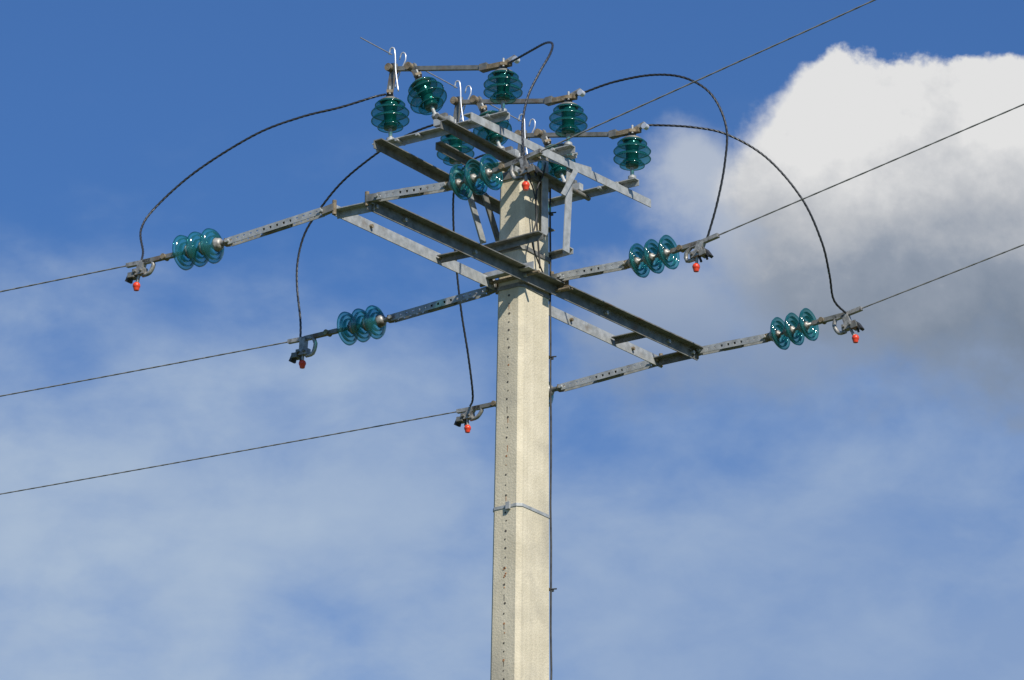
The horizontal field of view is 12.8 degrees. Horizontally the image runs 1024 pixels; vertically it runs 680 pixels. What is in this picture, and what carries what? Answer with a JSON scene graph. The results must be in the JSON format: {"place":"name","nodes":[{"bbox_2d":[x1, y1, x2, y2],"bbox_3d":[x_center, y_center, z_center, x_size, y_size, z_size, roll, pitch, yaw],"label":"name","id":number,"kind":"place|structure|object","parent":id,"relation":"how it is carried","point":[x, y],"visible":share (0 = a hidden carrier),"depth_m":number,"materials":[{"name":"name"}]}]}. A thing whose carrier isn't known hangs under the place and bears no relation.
{"place":"outdoors","nodes":[
{"label":"outdoors","id":0,"kind":"place"},
{"bbox_2d":[0,0,1023,679],"label":"sky","id":1,"kind":"structure","parent":0,"point":[832,506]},
{"label":"ground","id":2,"kind":"structure","parent":0,"visible":0},
{"bbox_2d":[490,169,556,679],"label":"concrete utility pole","id":3,"kind":"object","parent":2,"relation":"on","point":[521,589],"visible":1,"depth_m":31.50,"materials":[{"name":"concrete"}]},
{"bbox_2d":[372,111,650,272],"bbox_3d":[-0.050,-0.905,32.199,1.161,0.983,2.204,-13,-24,33],"label":"disconnect switch frame","id":4,"kind":"object","parent":3,"relation":"attached to","point":[570,190],"visible":0.71,"depth_m":32.00,"materials":[{"name":"metal"}]},
{"bbox_2d":[371,86,409,139],"bbox_3d":[-0.852,-1.578,32.056,0.274,0.402,0.273,1,-20,0],"label":"post insulator","id":5,"kind":"object","parent":4,"relation":"on","point":[389,111],"visible":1,"depth_m":32.03,"materials":[{"name":"glass"}]},
{"bbox_2d":[139,93,385,259],"bbox_3d":[-1.740,-1.099,31.926,1.704,1.350,0.441,1,-20,0],"label":"jumper cable","id":6,"kind":"object","parent":5,"relation":"attached to","point":[224,152],"visible":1,"depth_m":32.05,"materials":[{"name":"black rubber"}]},
{"bbox_2d":[407,69,446,119],"bbox_3d":[-0.591,-1.706,31.907,0.277,0.400,0.279,1,-20,0],"label":"post insulator","id":7,"kind":"object","parent":4,"relation":"on","point":[424,90],"visible":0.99,"depth_m":31.88,"materials":[{"name":"glass"}]},
{"bbox_2d":[360,37,519,118],"bbox_3d":[-0.517,-1.870,31.912,1.378,0.862,0.100,-13,-24,33],"label":"switch blade","id":8,"kind":"object","parent":4,"relation":"attached to","point":[393,69],"visible":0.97,"depth_m":31.99,"materials":[{"name":"metal"}]},
{"bbox_2d":[437,119,474,171],"bbox_3d":[-0.403,-1.370,32.671,0.274,0.407,0.273,1,-20,0],"label":"post insulator","id":9,"kind":"object","parent":4,"relation":"on","point":[458,144],"visible":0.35,"depth_m":32.66,"materials":[{"name":"glass"}]},
{"bbox_2d":[473,103,511,147],"bbox_3d":[-0.139,-1.502,32.521,0.277,0.404,0.279,1,-20,0],"label":"post insulator","id":10,"kind":"object","parent":4,"relation":"on","point":[491,136],"visible":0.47,"depth_m":32.49,"materials":[{"name":"glass"}]},
{"bbox_2d":[483,58,522,111],"bbox_3d":[-0.061,-1.746,31.521,0.272,0.385,0.272,1,-20,0],"label":"post insulator","id":11,"kind":"object","parent":4,"relation":"on","point":[502,83],"visible":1,"depth_m":31.50,"materials":[{"name":"glass"}]},
{"bbox_2d":[426,71,584,149],"bbox_3d":[-0.062,-1.668,32.524,1.388,0.869,0.100,-13,-24,33],"label":"switch blade","id":12,"kind":"object","parent":4,"relation":"attached to","point":[459,102],"visible":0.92,"depth_m":32.63,"materials":[{"name":"metal"}]},
{"bbox_2d":[537,136,575,182],"bbox_3d":[0.322,-1.290,33.145,0.278,0.408,0.279,1,-20,0],"label":"post insulator","id":13,"kind":"object","parent":4,"relation":"on","point":[557,171],"visible":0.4,"depth_m":33.10,"materials":[{"name":"glass"}]},
{"bbox_2d":[549,91,587,145],"bbox_3d":[0.395,-1.546,32.134,0.272,0.390,0.272,1,-20,0],"label":"post insulator","id":14,"kind":"object","parent":4,"relation":"on","point":[567,116],"visible":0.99,"depth_m":32.11,"materials":[{"name":"glass"}]},
{"bbox_2d":[491,105,648,182],"bbox_3d":[0.401,-1.457,33.147,1.398,0.876,0.100,-13,-24,33],"label":"switch blade","id":15,"kind":"object","parent":4,"relation":"attached to","point":[543,134],"visible":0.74,"depth_m":33.15,"materials":[{"name":"metal"}]},
{"bbox_2d":[613,125,650,178],"bbox_3d":[0.860,-1.337,32.756,0.272,0.396,0.272,1,-20,0],"label":"post insulator","id":16,"kind":"object","parent":4,"relation":"on","point":[632,150],"visible":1,"depth_m":32.73,"materials":[{"name":"glass"}]},
{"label":"post insulator","id":17,"kind":"object","parent":4,"relation":"on","visible":0},
{"bbox_2d":[452,153,485,406],"bbox_3d":[-0.279,-0.518,33.973,0.319,1.522,1.807,4,-20,-11],"label":"jumper cable","id":18,"kind":"object","parent":17,"relation":"attached to","point":[460,305],"visible":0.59,"depth_m":34.35,"materials":[{"name":"black rubber"}]},
{"bbox_2d":[334,201,703,367],"bbox_3d":[0.097,-0.375,32.058,0.500,0.216,4.011,-13,-24,33],"label":"steel crossarm","id":19,"kind":"object","parent":3,"relation":"attached to","point":[527,272],"visible":0.91,"depth_m":31.88,"materials":[{"name":"metal"}]},
{"bbox_2d":[142,200,336,270],"bbox_3d":[-1.854,-0.685,31.021,1.665,0.252,0.248,-13,-24,33],"label":"insulator string","id":20,"kind":"object","parent":19,"relation":"attached to","point":[217,244],"visible":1,"depth_m":31.08,"materials":[{"name":"metal"}]},
{"bbox_2d":[0,265,125,291],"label":"power line","id":21,"kind":"object","parent":20,"relation":"attached to","point":[62,278],"visible":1,"depth_m":31.89,"materials":[{"name":"grey metal"}]},
{"bbox_2d":[125,259,155,290],"bbox_3d":[-2.551,-0.448,31.459,0.254,0.216,0.090,-13,-24,33],"label":"dead end clamp","id":22,"kind":"object","parent":20,"relation":"attached to","point":[138,271],"visible":1,"depth_m":31.45,"materials":[{"name":"metal"}]},
{"bbox_2d":[304,283,497,345],"bbox_3d":[-0.789,-0.171,32.462,1.716,0.250,0.248,-13,-24,33],"label":"insulator string","id":23,"kind":"object","parent":19,"relation":"attached to","point":[381,320],"visible":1,"depth_m":32.53,"materials":[{"name":"metal"}]},
{"bbox_2d":[0,342,286,396],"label":"power line","id":24,"kind":"object","parent":23,"relation":"attached to","point":[143,369],"visible":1,"depth_m":33.77,"materials":[{"name":"grey metal"}]},
{"bbox_2d":[296,124,432,336],"bbox_3d":[-0.998,-0.783,32.885,1.360,1.428,0.035,-12,-24,31],"label":"jumper cable","id":25,"kind":"object","parent":24,"relation":"attached to","point":[329,196],"visible":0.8,"depth_m":33.15,"materials":[{"name":"black rubber"}]},
{"bbox_2d":[287,336,317,368],"bbox_3d":[-1.505,0.088,32.906,0.263,0.240,0.090,-13,-24,33],"label":"dead end clamp","id":26,"kind":"object","parent":23,"relation":"attached to","point":[301,352],"visible":1,"depth_m":32.89,"materials":[{"name":"metal"}]},
{"bbox_2d":[365,154,521,206],"bbox_3d":[-0.450,-1.013,30.088,1.290,0.264,0.248,-13,-24,33],"label":"insulator string","id":27,"kind":"object","parent":19,"relation":"attached to","point":[485,173],"visible":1,"depth_m":29.99,"materials":[{"name":"metal"}]},
{"bbox_2d":[509,148,542,190],"bbox_3d":[0.087,-1.092,29.712,0.253,0.259,0.090,-13,-24,33],"label":"dead end clamp","id":28,"kind":"object","parent":27,"relation":"attached to","point":[526,169],"visible":1,"depth_m":29.69,"materials":[{"name":"metal"}]},
{"bbox_2d":[541,0,874,151],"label":"power line","id":29,"kind":"object","parent":27,"relation":"attached to","point":[708,75],"visible":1,"depth_m":29.05,"materials":[{"name":"grey metal"}]},
{"bbox_2d":[508,41,553,155],"bbox_3d":[0.141,-1.538,30.658,0.252,1.323,1.464,2,-20,-4],"label":"jumper cable","id":30,"kind":"object","parent":29,"relation":"attached to","point":[533,83],"visible":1,"depth_m":30.34,"materials":[{"name":"black rubber"}]},
{"bbox_2d":[472,353,662,408],"bbox_3d":[0.407,0.352,34.085,1.712,0.254,0.248,-13,-24,33],"label":"insulator string","id":31,"kind":"object","parent":19,"relation":"attached to","point":[605,376],"visible":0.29,"depth_m":33.92,"materials":[{"name":"metal"}]},
{"bbox_2d":[0,411,455,494],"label":"power line","id":32,"kind":"object","parent":31,"relation":"attached to","point":[230,452],"visible":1,"depth_m":35.84,"materials":[{"name":"black metal"}]},
{"bbox_2d":[454,405,483,432],"bbox_3d":[-0.321,0.600,34.543,0.257,0.199,0.090,-13,-24,33],"label":"dead end clamp","id":33,"kind":"object","parent":31,"relation":"attached to","point":[467,414],"visible":1,"depth_m":34.54,"materials":[{"name":"metal"}]},
{"bbox_2d":[696,308,842,358],"bbox_3d":[1.865,-0.037,33.219,1.281,0.267,0.248,-13,-24,33],"label":"insulator string","id":34,"kind":"object","parent":19,"relation":"attached to","point":[788,330],"visible":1,"depth_m":33.15,"materials":[{"name":"metal"}]},
{"bbox_2d":[832,306,864,342],"bbox_3d":[2.406,-0.093,32.831,0.254,0.263,0.090,-13,-24,33],"label":"dead end clamp","id":35,"kind":"object","parent":34,"relation":"attached to","point":[849,324],"visible":1,"depth_m":32.81,"materials":[{"name":"metal"}]},
{"bbox_2d":[862,244,1023,308],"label":"power line","id":36,"kind":"object","parent":34,"relation":"attached to","point":[943,276],"visible":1,"depth_m":32.47,"materials":[{"name":"grey metal"}]},
{"bbox_2d":[648,124,846,313],"bbox_3d":[1.679,-0.929,32.725,1.632,1.310,0.374,6,-21,-14],"label":"jumper cable","id":37,"kind":"object","parent":36,"relation":"attached to","point":[793,187],"visible":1,"depth_m":32.76,"materials":[{"name":"black rubber"}]},
{"bbox_2d":[550,235,699,280],"bbox_3d":[0.784,-0.531,31.819,1.266,0.258,0.248,-13,-24,33],"label":"insulator string","id":38,"kind":"object","parent":3,"relation":"attached to","point":[633,261],"visible":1,"depth_m":31.73,"materials":[{"name":"metal"}]},
{"bbox_2d":[684,233,719,271],"bbox_3d":[1.301,-0.592,31.451,0.285,0.241,0.090,-13,-24,33],"label":"dead end clamp","id":39,"kind":"object","parent":38,"relation":"attached to","point":[698,252],"visible":1,"depth_m":31.45,"materials":[{"name":"metal"}]},
{"bbox_2d":[718,104,1023,235],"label":"power line","id":40,"kind":"object","parent":38,"relation":"attached to","point":[872,169],"visible":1,"depth_m":30.80,"materials":[{"name":"grey metal"}]},
{"bbox_2d":[578,73,727,236],"bbox_3d":[0.975,-1.246,31.779,1.197,1.270,0.156,-9,-22,26],"label":"jumper cable","id":41,"kind":"object","parent":40,"relation":"attached to","point":[722,114],"visible":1,"depth_m":31.60,"materials":[{"name":"black rubber"}]}
]}

